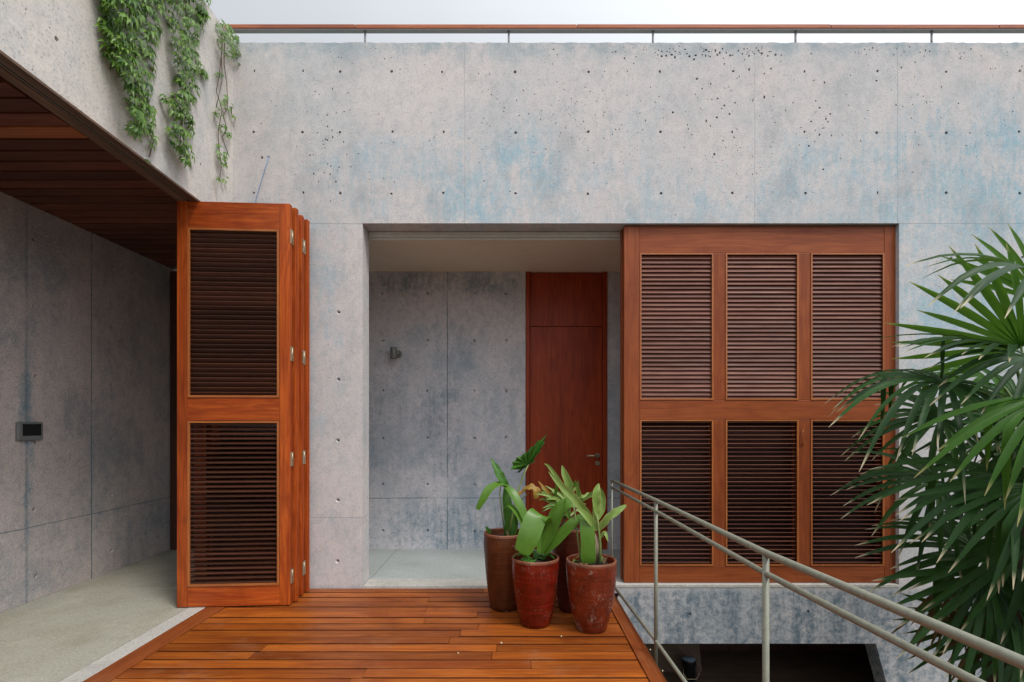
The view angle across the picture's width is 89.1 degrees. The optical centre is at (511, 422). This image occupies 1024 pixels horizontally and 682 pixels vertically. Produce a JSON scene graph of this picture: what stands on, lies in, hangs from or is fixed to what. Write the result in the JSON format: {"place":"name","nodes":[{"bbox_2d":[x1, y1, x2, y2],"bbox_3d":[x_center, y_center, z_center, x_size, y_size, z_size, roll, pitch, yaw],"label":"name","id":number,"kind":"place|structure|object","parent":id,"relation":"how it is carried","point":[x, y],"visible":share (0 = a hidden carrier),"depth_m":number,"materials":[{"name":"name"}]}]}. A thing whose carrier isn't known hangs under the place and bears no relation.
{"place":"outdoors","nodes":[
{"label":"outdoors","id":0,"kind":"place"},
{"bbox_2d":[0,550,193,681],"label":"passage floor","id":1,"kind":"structure","parent":0,"point":[58,636],"depth_m":3.70,"materials":[{"name":"grey concrete"}]},
{"bbox_2d":[0,192,173,612],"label":"passage wall","id":2,"kind":"structure","parent":1,"relation":"on","point":[85,374],"depth_m":4.51,"materials":[{"name":"concrete"}]},
{"bbox_2d":[16,422,42,440],"bbox_3d":[-3.755,0.067,4.051,0.026,0.146,0.216,0,0,0],"label":"intercom","id":3,"kind":"object","parent":2,"relation":"attached to","point":[28,431],"visible":1,"depth_m":4.03,"materials":[{"name":"grey plastic"}]},
{"bbox_2d":[170,271,232,549],"bbox_3d":[-3.182,-0.133,5.760,1.156,3.066,0.080,0,0,0],"label":"passage door","id":4,"kind":"structure","parent":2,"relation":"attached to","point":[173,410],"depth_m":5.72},
{"bbox_2d":[59,607,204,681],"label":"kerb","id":5,"kind":"structure","parent":1,"relation":"on","point":[95,667],"depth_m":3.24,"materials":[{"name":"grey concrete"}]},
{"bbox_2d":[83,589,666,681],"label":"timber deck","id":6,"kind":"structure","parent":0,"point":[368,635],"depth_m":3.27,"materials":[{"name":"brown wood"}]},
{"bbox_2d":[476,436,545,610],"bbox_3d":[0.001,0.744,3.922,0.456,1.312,0.362,0,0,17],"label":"potted plant","id":7,"kind":"object","parent":6,"relation":"on","point":[500,550],"visible":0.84,"depth_m":3.86,"materials":[{"name":"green plant"}]},
{"bbox_2d":[512,498,582,628],"bbox_3d":[0.260,0.964,3.631,0.526,0.872,0.334,0,0,0],"label":"potted plant","id":8,"kind":"object","parent":6,"relation":"on","point":[535,575],"visible":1,"depth_m":3.53,"materials":[{"name":"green plant"}]},
{"bbox_2d":[536,463,597,612],"bbox_3d":[0.416,0.854,3.930,0.472,1.092,0.347,0,0,0],"label":"potted plant","id":9,"kind":"object","parent":6,"relation":"on","point":[565,548],"visible":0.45,"depth_m":3.85,"materials":[{"name":"green plant"}]},
{"bbox_2d":[549,472,626,633],"bbox_3d":[0.514,0.867,3.533,0.386,1.066,0.366,0,0,-38],"label":"potted plant","id":10,"kind":"object","parent":6,"relation":"on","point":[591,572],"visible":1,"depth_m":3.46,"materials":[{"name":"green plant"}]},
{"bbox_2d":[610,479,1023,681],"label":"deck railing","id":11,"kind":"object","parent":6,"relation":"attached to","point":[1010,657],"visible":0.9,"depth_m":1.58,"materials":[{"name":"metal"}]},
{"bbox_2d":[369,240,619,273],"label":"ceiling","id":12,"kind":"structure","parent":0,"point":[565,256],"depth_m":5.23,"materials":[{"name":"paint"}]},
{"bbox_2d":[369,232,619,239],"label":"sliding door track","id":13,"kind":"structure","parent":12,"relation":"attached to","point":[494,235],"depth_m":4.58,"materials":[{"name":"metal"}]},
{"bbox_2d":[369,548,619,578],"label":"corridor floor","id":14,"kind":"structure","parent":0,"point":[426,563],"depth_m":5.17,"materials":[{"name":"grey concrete"}]},
{"bbox_2d":[369,272,619,548],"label":"corridor wall","id":15,"kind":"structure","parent":14,"relation":"on","point":[446,406],"depth_m":5.75,"materials":[{"name":"concrete"}]},
{"bbox_2d":[390,347,401,358],"bbox_3d":[-1.270,-0.757,5.686,0.085,0.124,0.151,0,0,15],"label":"wall lamp","id":16,"kind":"object","parent":15,"relation":"attached to","point":[395,353],"visible":1,"depth_m":5.63,"materials":[{"name":"metal"}]},
{"bbox_2d":[525,272,606,549],"bbox_3d":[0.602,-0.200,5.787,1.306,3.200,0.205,0,0,0],"label":"wooden door","id":17,"kind":"structure","parent":14,"relation":"on","point":[566,364],"depth_m":5.77,"materials":[{"name":"wood"}]},
{"bbox_2d":[530,327,601,547],"bbox_3d":[0.599,0.166,5.789,0.797,2.459,0.042,0,0,0],"label":"door leaf","id":18,"kind":"structure","parent":17,"relation":"in","point":[566,362],"depth_m":5.77,"materials":[{"name":"brown wood"}]},
{"bbox_2d":[205,0,1023,42],"label":"sky","id":19,"kind":"structure","parent":0,"point":[355,12],"materials":[{"name":"white"}]},
{"bbox_2d":[645,644,701,671],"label":"wall","id":20,"kind":"structure","parent":0,"point":[675,652],"depth_m":5.25,"materials":[{"name":"black"}]},
{"bbox_2d":[681,655,698,681],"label":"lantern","id":21,"kind":"object","parent":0,"point":[688,668],"visible":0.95,"depth_m":5.04,"materials":[{"name":"black glass"}]},
{"bbox_2d":[662,650,874,681],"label":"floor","id":22,"kind":"structure","parent":0,"point":[796,666],"depth_m":5.38,"materials":[{"name":"black"}]},
{"bbox_2d":[699,644,866,650],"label":"ceiling","id":23,"kind":"structure","parent":22,"relation":"on","point":[792,647],"depth_m":5.75,"materials":[{"name":"black"}]},
{"label":"ground","id":24,"kind":"structure","parent":0,"visible":0},
{"bbox_2d":[233,42,1023,681],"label":"facade wall","id":25,"kind":"structure","parent":24,"relation":"on","point":[921,146],"depth_m":4.40,"materials":[{"name":"concrete"}]},
{"bbox_2d":[0,0,232,201],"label":"roof overhang","id":26,"kind":"object","parent":25,"relation":"attached to","point":[53,46],"visible":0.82,"depth_m":3.22,"materials":[{"name":"concrete"}]},
{"bbox_2d":[0,76,176,268],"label":"slatted ceiling","id":27,"kind":"structure","parent":26,"relation":"attached to","point":[51,163],"depth_m":3.70,"materials":[{"name":"brown wood"}]},
{"bbox_2d":[0,53,196,200],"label":"folding door track","id":28,"kind":"structure","parent":26,"relation":"attached to","point":[12,73],"depth_m":2.97,"materials":[{"name":"wood"}]},
{"bbox_2d":[177,201,309,606],"bbox_3d":[-2.104,-0.141,4.140,0.853,3.069,0.438,0,0,0],"label":"folding door","id":29,"kind":"structure","parent":28,"relation":"attached to","point":[243,313],"depth_m":3.97,"materials":[{"name":"wood"}]},
{"bbox_2d":[177,201,293,606],"bbox_3d":[-2.110,-0.141,3.978,0.842,3.069,0.073,0,0,-4],"label":"door leaf","id":30,"kind":"structure","parent":29,"relation":"in","point":[234,259],"depth_m":3.96,"materials":[{"name":"wood"}]},
{"bbox_2d":[194,208,297,601],"bbox_3d":[-2.089,-0.141,4.089,0.822,3.069,0.051,0,0,3],"label":"door leaf","id":31,"kind":"structure","parent":29,"relation":"in","point":[294,210],"depth_m":4.08,"materials":[{"name":"wood"}]},
{"bbox_2d":[207,215,305,595],"bbox_3d":[-2.093,-0.141,4.207,0.817,3.069,0.073,0,0,-2],"label":"door leaf","id":32,"kind":"structure","parent":29,"relation":"in","point":[301,242],"depth_m":4.19,"materials":[{"name":"wood"}]},
{"bbox_2d":[213,219,309,591],"bbox_3d":[-2.100,-0.141,4.316,0.840,3.069,0.051,0,0,2],"label":"door leaf","id":33,"kind":"structure","parent":29,"relation":"in","point":[306,222],"depth_m":4.28,"materials":[{"name":"wood"}]},
{"bbox_2d":[93,0,167,163],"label":"hanging creeper","id":34,"kind":"object","parent":26,"relation":"hanging from","point":[125,45],"visible":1,"depth_m":3.10,"materials":[{"name":"green plant"}]},
{"bbox_2d":[158,0,210,169],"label":"hanging creeper","id":35,"kind":"object","parent":26,"relation":"hanging from","point":[179,113],"visible":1,"depth_m":3.61,"materials":[{"name":"green plant"}]},
{"bbox_2d":[213,19,241,183],"bbox_3d":[-2.317,-2.591,4.224,0.176,1.417,0.589,0,0,-18],"label":"hanging creeper","id":36,"kind":"object","parent":26,"relation":"hanging from","point":[234,37],"visible":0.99,"depth_m":4.18,"materials":[{"name":"green plant"}]},
{"bbox_2d":[255,156,268,202],"bbox_3d":[-2.122,-1.959,4.385,0.140,0.589,0.016,0,0,-8],"label":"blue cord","id":37,"kind":"object","parent":25,"relation":"hanging from","point":[261,179],"visible":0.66,"depth_m":4.38,"materials":[{"name":"blue"}]},
{"bbox_2d":[224,24,1023,42],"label":"roof railing","id":38,"kind":"object","parent":25,"relation":"on","point":[653,29],"visible":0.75,"depth_m":4.49,"materials":[{"name":"grey"}]},
{"bbox_2d":[363,578,898,588],"bbox_3d":[1.004,1.415,4.498,4.535,0.090,0.204,0,0,0],"label":"door sill","id":39,"kind":"structure","parent":25,"relation":"attached to","point":[425,583],"depth_m":4.40,"materials":[{"name":"grey concrete"}]},
{"bbox_2d":[620,230,880,579],"bbox_3d":[2.110,-0.157,4.549,2.319,3.046,0.048,0,0,0],"label":"sliding shutter","id":40,"kind":"object","parent":39,"relation":"on","point":[761,504],"visible":0.2,"depth_m":4.54,"materials":[{"name":"brown wood"}]},
{"bbox_2d":[623,226,895,582],"bbox_3d":[2.116,-0.157,4.455,2.319,3.046,0.067,0,0,0],"label":"sliding shutter","id":41,"kind":"object","parent":25,"relation":"attached to","point":[721,324],"visible":0.93,"depth_m":4.45,"materials":[{"name":"wood"}]},
{"bbox_2d":[826,223,1023,681],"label":"fan palm","id":42,"kind":"object","parent":24,"relation":"on","point":[991,586],"visible":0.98,"depth_m":2.73,"materials":[{"name":"green plant"}]}
]}

